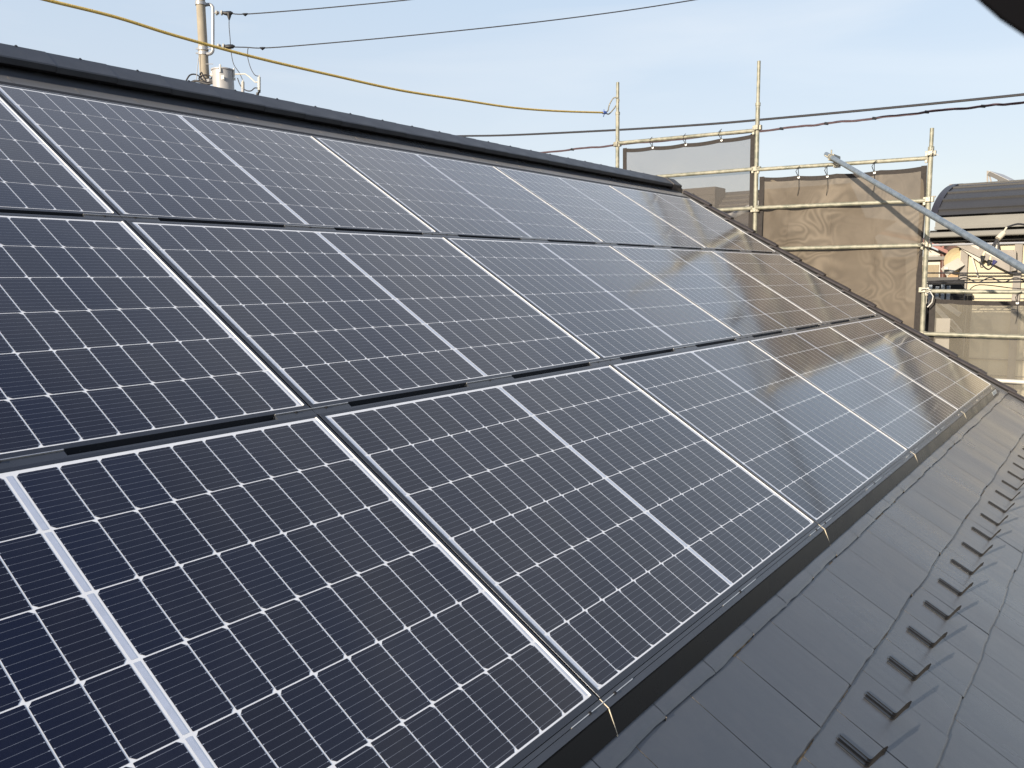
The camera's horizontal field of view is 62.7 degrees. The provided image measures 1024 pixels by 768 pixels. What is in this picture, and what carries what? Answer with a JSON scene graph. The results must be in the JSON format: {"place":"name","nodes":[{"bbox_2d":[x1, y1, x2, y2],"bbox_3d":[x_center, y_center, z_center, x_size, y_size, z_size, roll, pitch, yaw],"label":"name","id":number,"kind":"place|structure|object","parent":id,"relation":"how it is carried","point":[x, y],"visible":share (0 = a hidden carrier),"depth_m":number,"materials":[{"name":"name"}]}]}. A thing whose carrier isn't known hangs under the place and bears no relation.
{"place":"outdoors","nodes":[
{"label":"outdoors","id":0,"kind":"place"},
{"bbox_2d":[0,0,1023,250],"label":"sky","id":1,"kind":"structure","parent":0,"point":[690,62],"materials":[{"name":"blue"}]},
{"bbox_2d":[457,93,1023,136],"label":"power cable","id":2,"kind":"object","parent":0,"point":[869,109],"visible":0.84,"depth_m":25.23,"materials":[{"name":"black rubber"}]},
{"bbox_2d":[541,101,1023,152],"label":"power cable","id":3,"kind":"object","parent":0,"point":[908,114],"visible":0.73,"depth_m":24.37,"materials":[{"name":"grey plastic"}]},
{"bbox_2d":[919,239,957,330],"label":"red roof house","id":4,"kind":"structure","parent":0,"point":[935,260],"depth_m":17.61,"materials":[{"name":"metal"}]},
{"bbox_2d":[922,262,939,276],"bbox_3d":[8.869,-2.382,17.679,0.452,0.367,0.072,5,9,36],"label":"window frame","id":5,"kind":"structure","parent":4,"relation":"in","point":[932,266],"depth_m":17.65,"materials":[{"name":"beige wood"}]},
{"bbox_2d":[960,296,967,358],"bbox_3d":[6.913,-0.474,12.922,0.077,1.760,0.031,5,9,36],"label":"hanging cord","id":6,"kind":"object","parent":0,"point":[963,327],"visible":0.57,"depth_m":12.86,"materials":[{"name":"grey plastic"}]},
{"bbox_2d":[964,296,969,360],"bbox_3d":[6.950,-0.473,12.895,0.063,1.756,0.031,5,9,36],"label":"hanging cord","id":7,"kind":"object","parent":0,"point":[966,331],"visible":0.57,"depth_m":12.84,"materials":[{"name":"grey plastic"}]},
{"bbox_2d":[966,296,972,361],"bbox_3d":[6.977,-0.473,12.876,0.058,1.753,0.031,5,9,36],"label":"hanging cord","id":8,"kind":"object","parent":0,"point":[968,338],"visible":0.57,"depth_m":12.82,"materials":[{"name":"grey plastic"}]},
{"bbox_2d":[927,281,1023,283],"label":"wall wire","id":9,"kind":"object","parent":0,"point":[976,282],"depth_m":12.51,"materials":[{"name":"grey"}]},
{"bbox_2d":[953,277,1023,281],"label":"wavy cable","id":10,"kind":"object","parent":9,"relation":"attached to","point":[988,278],"visible":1,"depth_m":12.43,"materials":[{"name":"black metal"}]},
{"bbox_2d":[960,283,1022,288],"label":"wall wire","id":11,"kind":"object","parent":9,"relation":"hanging from","point":[992,285],"depth_m":12.40,"materials":[{"name":"grey"}]},
{"bbox_2d":[927,278,1023,281],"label":"wall wire","id":12,"kind":"object","parent":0,"point":[974,280],"depth_m":12.53,"materials":[{"name":"grey"}]},
{"bbox_2d":[928,272,1023,273],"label":"wall wire","id":13,"kind":"object","parent":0,"point":[975,273],"depth_m":12.52,"materials":[{"name":"grey"}]},
{"bbox_2d":[932,242,1023,245],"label":"clothes pole","id":14,"kind":"object","parent":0,"point":[964,244],"visible":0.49,"depth_m":12.54,"materials":[{"name":"grey metal"}]},
{"bbox_2d":[977,0,1023,35],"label":"hat brim","id":15,"kind":"object","parent":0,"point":[1009,13],"visible":1,"depth_m":0.17,"materials":[{"name":"black fabric"}]},
{"bbox_2d":[992,223,1023,249],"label":"splice sleeve","id":16,"kind":"object","parent":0,"point":[1000,235],"visible":0.91,"depth_m":10.49,"materials":[{"name":"beige plastic"}]},
{"bbox_2d":[979,251,996,269],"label":"cable connectors","id":17,"kind":"object","parent":16,"relation":"hanging from","point":[989,261],"visible":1,"depth_m":10.49,"materials":[{"name":"black plastic"}]},
{"label":"ground","id":18,"kind":"structure","parent":0,"visible":0},
{"bbox_2d":[195,0,214,82],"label":"utility pole","id":19,"kind":"object","parent":18,"relation":"on","point":[203,53],"visible":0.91,"depth_m":27.93,"materials":[{"name":"concrete"}]},
{"bbox_2d":[186,73,211,81],"bbox_3d":[-10.399,-10.204,28.000,1.000,0.286,0.081,-1,7,0],"label":"power wire","id":20,"kind":"object","parent":19,"relation":"attached to","point":[189,75],"visible":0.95,"depth_m":27.98,"materials":[{"name":"grey"}]},
{"bbox_2d":[191,80,212,84],"bbox_3d":[-10.325,-10.050,28.000,0.792,0.180,0.080,-1,7,1],"label":"power wire","id":21,"kind":"object","parent":19,"relation":"attached to","point":[209,83],"visible":0.82,"depth_m":27.97,"materials":[{"name":"grey"}]},
{"bbox_2d":[198,72,209,83],"bbox_3d":[-10.223,-10.192,27.995,0.451,0.422,0.090,0,7,3],"label":"power wire","id":22,"kind":"object","parent":19,"relation":"attached to","point":[203,75],"visible":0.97,"depth_m":27.98,"materials":[{"name":"grey"}]},
{"bbox_2d":[206,64,235,89],"bbox_3d":[-9.639,-9.712,28.068,0.870,1.692,0.790,5,9,36],"label":"transformer","id":23,"kind":"object","parent":19,"relation":"attached to","point":[222,77],"visible":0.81,"depth_m":27.76,"materials":[{"name":"grey metal"}]},
{"bbox_2d":[235,73,257,82],"bbox_3d":[-8.839,-10.195,28.006,0.790,0.324,0.067,0,7,3],"label":"fuse arm","id":24,"kind":"object","parent":23,"relation":"attached to","point":[246,75],"visible":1,"depth_m":27.98},
{"bbox_2d":[256,75,260,94],"bbox_3d":[-8.442,-9.952,27.988,0.145,0.692,0.204,5,9,36],"label":"cutout fuse","id":25,"kind":"object","parent":24,"relation":"attached to","point":[259,85],"visible":0.99,"depth_m":27.96,"materials":[{"name":"grey ceramic"}]},
{"bbox_2d":[237,78,257,91],"bbox_3d":[-8.814,-9.972,27.990,0.700,0.458,0.068,0,7,4],"label":"power wire","id":26,"kind":"object","parent":25,"relation":"attached to","point":[247,90],"visible":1,"depth_m":27.99,"materials":[{"name":"grey"}]},
{"bbox_2d":[214,10,232,20],"bbox_3d":[-9.628,-12.284,28.009,0.668,0.346,0.167,-1,7,0],"label":"line insulator","id":27,"kind":"object","parent":19,"relation":"attached to","point":[228,14],"visible":1,"depth_m":27.95,"materials":[{"name":"white ceramic"}]},
{"bbox_2d":[229,21,242,79],"bbox_3d":[-9.215,-11.082,27.960,0.535,2.002,0.117,3,8,29],"label":"power wire","id":28,"kind":"object","parent":27,"relation":"hanging from","point":[231,53],"visible":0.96,"depth_m":27.99,"materials":[{"name":"grey"}]},
{"bbox_2d":[241,79,244,91],"bbox_3d":[-8.968,-9.903,27.998,0.110,0.494,0.152,0,7,5],"label":"cutout fuse","id":29,"kind":"object","parent":28,"relation":"hanging from","point":[242,85],"visible":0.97,"depth_m":27.96,"materials":[{"name":"grey ceramic"}]},
{"bbox_2d":[232,0,407,14],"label":"power wire","id":30,"kind":"object","parent":27,"relation":"attached to","point":[321,8],"visible":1,"depth_m":27.99,"materials":[{"name":"grey"}]},
{"bbox_2d":[216,44,234,48],"bbox_3d":[-9.565,-11.256,28.000,0.668,0.184,0.166,-1,7,0],"label":"line insulator","id":31,"kind":"object","parent":19,"relation":"attached to","point":[229,46],"visible":0.73,"depth_m":27.95,"materials":[{"name":"white ceramic"}]},
{"bbox_2d":[234,0,693,48],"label":"power wire","id":32,"kind":"object","parent":31,"relation":"attached to","point":[465,29],"visible":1,"depth_m":27.99,"materials":[{"name":"grey"}]},
{"bbox_2d":[0,43,1023,767],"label":"house","id":33,"kind":"structure","parent":18,"relation":"on","point":[886,631],"depth_m":3.14,"materials":[{"name":"paint"}]},
{"bbox_2d":[0,96,117,216],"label":"solar panel","id":34,"kind":"object","parent":33,"relation":"on","point":[39,175],"visible":0.83,"depth_m":3.03,"materials":[{"name":"blue"}]},
{"bbox_2d":[2,213,122,219],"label":"row rail","id":35,"kind":"object","parent":33,"relation":"on","point":[101,216],"visible":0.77,"depth_m":2.95,"materials":[{"name":"metal"}]},
{"bbox_2d":[0,408,315,468],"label":"row rail","id":36,"kind":"object","parent":33,"relation":"on","point":[31,458],"visible":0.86,"depth_m":1.94,"materials":[{"name":"metal"}]},
{"bbox_2d":[0,213,309,458],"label":"solar panel","id":37,"kind":"object","parent":36,"relation":"on","point":[115,333],"visible":0.91,"depth_m":2.39,"materials":[{"name":"blue"}]},
{"bbox_2d":[0,84,437,234],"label":"solar panel","id":38,"kind":"object","parent":33,"relation":"on","point":[123,160],"visible":0.91,"depth_m":3.78,"materials":[{"name":"blue"}]},
{"bbox_2d":[121,216,440,235],"bbox_3d":[-0.896,-0.671,3.727,0.048,0.057,1.738,5,9,36],"label":"row rail","id":39,"kind":"object","parent":33,"relation":"on","point":[124,218],"visible":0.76,"depth_m":3.62,"materials":[{"name":"metal"}]},
{"bbox_2d":[0,414,597,767],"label":"solar panel","id":40,"kind":"object","parent":33,"relation":"on","point":[312,591],"visible":0.98,"depth_m":1.78,"materials":[{"name":"blue"}]},
{"bbox_2d":[514,700,616,767],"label":"array skirt","id":41,"kind":"object","parent":40,"relation":"attached to","point":[584,737],"visible":1,"depth_m":1.88,"materials":[{"name":"paint"}]},
{"bbox_2d":[0,81,687,197],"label":"top edge rail","id":42,"kind":"object","parent":33,"relation":"on","point":[136,105],"visible":0.33,"depth_m":4.74,"materials":[{"name":"metal"}]},
{"bbox_2d":[313,136,604,243],"bbox_3d":[-0.268,-1.200,5.368,0.987,0.632,1.733,5,9,36],"label":"solar panel","id":43,"kind":"object","parent":33,"relation":"on","point":[440,195],"visible":0.91,"depth_m":5.22,"materials":[{"name":"blue"}]},
{"bbox_2d":[312,360,607,414],"bbox_3d":[-0.086,0.008,3.216,0.048,0.057,1.738,5,9,36],"label":"row rail","id":44,"kind":"object","parent":33,"relation":"on","point":[330,408],"visible":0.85,"depth_m":3.09,"materials":[{"name":"metal"}]},
{"bbox_2d":[125,220,602,407],"bbox_3d":[-0.487,-0.337,3.468,0.987,0.632,1.733,5,9,36],"label":"solar panel","id":45,"kind":"object","parent":44,"relation":"on","point":[313,318],"visible":0.89,"depth_m":3.24,"materials":[{"name":"blue"}]},
{"bbox_2d":[440,234,607,244],"bbox_3d":[0.134,-0.855,5.117,0.048,0.057,1.738,5,9,36],"label":"row rail","id":46,"kind":"object","parent":33,"relation":"on","point":[521,239],"visible":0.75,"depth_m":5.03,"materials":[{"name":"metal"}]},
{"bbox_2d":[318,364,817,700],"bbox_3d":[0.322,0.342,2.958,0.987,0.632,1.733,5,9,36],"label":"solar panel","id":47,"kind":"object","parent":33,"relation":"on","point":[600,531],"visible":0.92,"depth_m":2.70,"materials":[{"name":"blue"}]},
{"bbox_2d":[599,525,829,736],"bbox_3d":[0.738,0.701,2.697,0.066,0.081,1.739,5,9,36],"label":"array skirt","id":48,"kind":"object","parent":47,"relation":"attached to","point":[629,699],"visible":0.98,"depth_m":2.43,"materials":[{"name":"paint"}]},
{"bbox_2d":[494,166,707,249],"bbox_3d":[0.762,-1.385,6.758,0.987,0.632,1.733,5,9,36],"label":"solar panel","id":49,"kind":"object","parent":33,"relation":"on","point":[606,213],"visible":0.87,"depth_m":6.64,"materials":[{"name":"blue"}]},
{"bbox_2d":[606,243,708,249],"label":"row rail","id":50,"kind":"object","parent":33,"relation":"on","point":[656,246],"visible":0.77,"depth_m":6.46,"materials":[{"name":"metal"}]},
{"bbox_2d":[604,337,746,363],"bbox_3d":[0.944,-0.176,4.607,0.048,0.057,1.738,5,9,36],"label":"row rail","id":51,"kind":"object","parent":33,"relation":"on","point":[612,360],"visible":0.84,"depth_m":4.51,"materials":[{"name":"metal"}]},
{"bbox_2d":[444,237,741,359],"bbox_3d":[0.542,-0.521,4.858,0.987,0.632,1.733,5,9,36],"label":"solar panel","id":52,"kind":"object","parent":51,"relation":"on","point":[604,302],"visible":0.84,"depth_m":4.69,"materials":[{"name":"blue"}]},
{"bbox_2d":[610,185,774,252],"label":"solar panel","id":53,"kind":"object","parent":33,"relation":"on","point":[701,225],"visible":0.86,"depth_m":8.05,"materials":[{"name":"grey"}]},
{"bbox_2d":[709,249,777,253],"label":"row rail","id":54,"kind":"object","parent":33,"relation":"on","point":[744,251],"visible":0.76,"depth_m":7.83,"materials":[{"name":"metal"}]},
{"bbox_2d":[610,340,909,523],"bbox_3d":[1.353,0.157,4.348,0.987,0.632,1.733,5,9,36],"label":"solar panel","id":55,"kind":"object","parent":33,"relation":"on","point":[809,450],"visible":0.92,"depth_m":4.17,"materials":[{"name":"blue"}]},
{"bbox_2d":[818,452,918,543],"bbox_3d":[1.768,0.517,4.087,0.066,0.081,1.739,5,9,36],"label":"array skirt","id":56,"kind":"object","parent":55,"relation":"attached to","point":[837,523],"visible":0.98,"depth_m":3.90,"materials":[{"name":"paint"}]},
{"bbox_2d":[743,324,826,339],"bbox_3d":[1.974,-0.361,5.997,0.048,0.057,1.738,5,9,36],"label":"row rail","id":57,"kind":"object","parent":33,"relation":"on","point":[782,332],"visible":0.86,"depth_m":5.91,"materials":[{"name":"metal"}]},
{"bbox_2d":[609,245,823,337],"bbox_3d":[1.573,-0.706,6.248,0.987,0.632,1.733,5,9,36],"label":"solar panel","id":58,"kind":"object","parent":57,"relation":"on","point":[731,296],"visible":0.9,"depth_m":6.12,"materials":[{"name":"grey"}]},
{"bbox_2d":[825,315,879,325],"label":"row rail","id":59,"kind":"object","parent":33,"relation":"on","point":[850,320],"visible":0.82,"depth_m":7.34,"materials":[{"name":"metal"}]},
{"bbox_2d":[711,250,876,323],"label":"solar panel","id":60,"kind":"object","parent":59,"relation":"on","point":[806,291],"visible":0.89,"depth_m":7.53,"materials":[{"name":"grey"}]},
{"bbox_2d":[748,326,959,450],"bbox_3d":[2.382,-0.027,5.739,0.987,0.632,1.733,5,9,36],"label":"solar panel","id":61,"kind":"object","parent":33,"relation":"on","point":[903,410],"visible":0.88,"depth_m":5.60,"materials":[{"name":"grey"}]},
{"bbox_2d":[910,411,967,464],"bbox_3d":[2.798,0.332,5.477,0.066,0.081,1.739,5,9,36],"label":"array skirt","id":62,"kind":"object","parent":61,"relation":"attached to","point":[930,444],"visible":0.95,"depth_m":5.34,"materials":[{"name":"paint"}]},
{"bbox_2d":[829,317,992,410],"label":"solar panel","id":63,"kind":"object","parent":33,"relation":"on","point":[944,378],"visible":0.94,"depth_m":7.02,"materials":[{"name":"grey"}]},
{"bbox_2d":[961,386,997,420],"bbox_3d":[3.828,0.148,6.867,0.066,0.081,1.739,5,9,36],"label":"array skirt","id":64,"kind":"object","parent":63,"relation":"attached to","point":[976,406],"visible":0.99,"depth_m":6.72,"materials":[{"name":"paint"}]},
{"bbox_2d":[613,82,621,167],"bbox_3d":[1.369,1.018,11.032,0.098,9.605,0.098,5,9,36],"label":"scaffold post","id":65,"kind":"object","parent":18,"relation":"on","point":[617,114],"visible":0.08,"depth_m":10.49,"materials":[{"name":"metal"}]},
{"bbox_2d":[607,97,619,114],"bbox_3d":[1.252,-3.470,10.492,0.179,0.209,0.092,0,7,3],"label":"rope hook","id":66,"kind":"object","parent":65,"relation":"attached to","point":[610,103],"visible":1,"depth_m":10.49,"materials":[{"name":"metal"}]},
{"bbox_2d":[42,0,606,116],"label":"rope","id":67,"kind":"object","parent":66,"relation":"attached to","point":[226,49],"visible":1,"depth_m":7.07,"materials":[{"name":"yellow"}]},
{"bbox_2d":[655,167,753,177],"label":"scaffold rail","id":68,"kind":"object","parent":65,"relation":"attached to","point":[709,172],"visible":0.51,"depth_m":9.83,"materials":[{"name":"metal"}]},
{"bbox_2d":[717,206,752,211],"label":"scaffold rail","id":69,"kind":"object","parent":65,"relation":"attached to","point":[736,209],"visible":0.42,"depth_m":9.68,"materials":[{"name":"metal"}]},
{"bbox_2d":[752,61,761,232],"bbox_3d":[2.814,1.145,9.978,0.098,9.580,0.098,5,9,36],"label":"scaffold post","id":70,"kind":"object","parent":18,"relation":"on","point":[757,126],"visible":0.24,"depth_m":9.48,"materials":[{"name":"metal"}]},
{"bbox_2d":[618,128,754,146],"bbox_3d":[2.031,-2.924,9.984,1.748,0.111,0.042,5,9,36],"label":"scaffold rail","id":71,"kind":"object","parent":70,"relation":"attached to","point":[752,130],"visible":1,"depth_m":9.92,"materials":[{"name":"metal"}]},
{"bbox_2d":[623,129,754,228],"bbox_3d":[2.068,-1.194,10.203,1.700,3.584,0.134,5,9,36],"label":"sheet","id":72,"kind":"object","parent":71,"relation":"hanging from","point":[727,190],"visible":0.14,"depth_m":9.89,"materials":[{"name":"grey fabric"}]},
{"bbox_2d":[780,243,923,249],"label":"scaffold rail","id":73,"kind":"object","parent":70,"relation":"attached to","point":[909,245],"visible":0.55,"depth_m":8.95,"materials":[{"name":"metal"}]},
{"bbox_2d":[919,128,936,333],"bbox_3d":[4.271,1.721,8.976,0.098,8.650,0.098,5,9,36],"label":"scaffold post","id":74,"kind":"object","parent":18,"relation":"on","point":[929,199],"visible":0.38,"depth_m":8.55,"materials":[{"name":"metal"}]},
{"bbox_2d":[756,198,925,211],"bbox_3d":[3.486,-1.922,9.039,1.763,0.101,0.042,5,9,36],"label":"scaffold rail","id":75,"kind":"object","parent":74,"relation":"attached to","point":[859,203],"visible":1,"depth_m":9.02,"materials":[{"name":"metal"}]},
{"bbox_2d":[757,156,927,173],"bbox_3d":[3.481,-2.341,8.987,1.763,0.106,0.042,5,9,36],"label":"scaffold rail","id":76,"kind":"object","parent":74,"relation":"attached to","point":[894,160],"visible":0.99,"depth_m":8.88,"materials":[{"name":"metal"}]},
{"bbox_2d":[757,160,926,330],"bbox_3d":[3.515,-0.687,9.215,1.740,3.386,0.160,5,9,36],"label":"sheet","id":77,"kind":"object","parent":76,"relation":"hanging from","point":[888,280],"visible":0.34,"depth_m":8.99,"materials":[{"name":"brown fabric"}]},
{"bbox_2d":[824,150,1023,272],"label":"diagonal pipe","id":78,"kind":"object","parent":76,"relation":"attached to","point":[966,235],"visible":1,"depth_m":6.49,"materials":[{"name":"metal"}]},
{"bbox_2d":[921,288,933,306],"bbox_3d":[4.231,-0.879,8.568,0.130,0.198,0.041,5,9,36],"label":"tie strap","id":79,"kind":"object","parent":74,"relation":"attached to","point":[931,294],"visible":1,"depth_m":8.54,"materials":[{"name":"grey plastic"}]},
{"bbox_2d":[925,289,1023,295],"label":"scaffold rail","id":80,"kind":"object","parent":74,"relation":"attached to","point":[966,291],"visible":1,"depth_m":8.35,"materials":[{"name":"metal"}]},
{"bbox_2d":[928,291,1023,341],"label":"sheet","id":81,"kind":"object","parent":80,"relation":"hanging from","point":[1017,303],"visible":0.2,"depth_m":8.48,"materials":[{"name":"fabric"}]},
{"bbox_2d":[934,318,949,348],"bbox_3d":[4.420,-0.436,8.707,0.197,0.490,0.003,5,9,36],"label":"notice board","id":82,"kind":"object","parent":81,"relation":"attached to","point":[941,324],"visible":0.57,"depth_m":8.67,"materials":[{"name":"beige"}]},
{"bbox_2d":[941,247,963,276],"bbox_3d":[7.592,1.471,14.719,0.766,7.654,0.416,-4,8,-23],"label":"satellite dish","id":83,"kind":"object","parent":18,"relation":"on","point":[953,262],"visible":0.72,"depth_m":14.15,"materials":[{"name":"white metal"}]},
{"bbox_2d":[929,179,1023,395],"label":"arched roof building","id":84,"kind":"structure","parent":18,"relation":"on","point":[987,212],"depth_m":13.97,"materials":[{"name":"metal"}]},
{"bbox_2d":[920,277,964,357],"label":"balcony","id":85,"kind":"structure","parent":84,"relation":"attached to","point":[954,313],"depth_m":13.63,"materials":[{"name":"beige metal"}]},
{"bbox_3d":[14.760,-0.269,22.093,5.292,9.127,8.500,5,9,36],"label":"flat roof building","id":86,"kind":"object","parent":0,"visible":0},
{"bbox_2d":[987,171,1013,181],"bbox_3d":[12.319,-4.709,20.211,1.300,0.991,2.655,5,9,36],"label":"rooftop rack","id":87,"kind":"object","parent":86,"relation":"on","point":[999,176],"visible":0.35,"depth_m":19.46,"materials":[{"name":"grey metal"}]},
{"bbox_3d":[5.730,2.456,7.993,0.098,7.400,0.098,5,9,36],"label":"scaffold post","id":88,"kind":"object","parent":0,"visible":0},
{"bbox_2d":[923,331,1023,338],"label":"scaffold rail","id":89,"kind":"object","parent":88,"relation":"attached to","point":[981,335],"visible":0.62,"depth_m":8.37,"materials":[{"name":"metal"}]},
{"bbox_2d":[994,378,1023,383],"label":"scaffold rail","id":90,"kind":"object","parent":88,"relation":"attached to","point":[1012,381],"visible":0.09,"depth_m":8.23,"materials":[{"name":"beige metal"}]}
]}

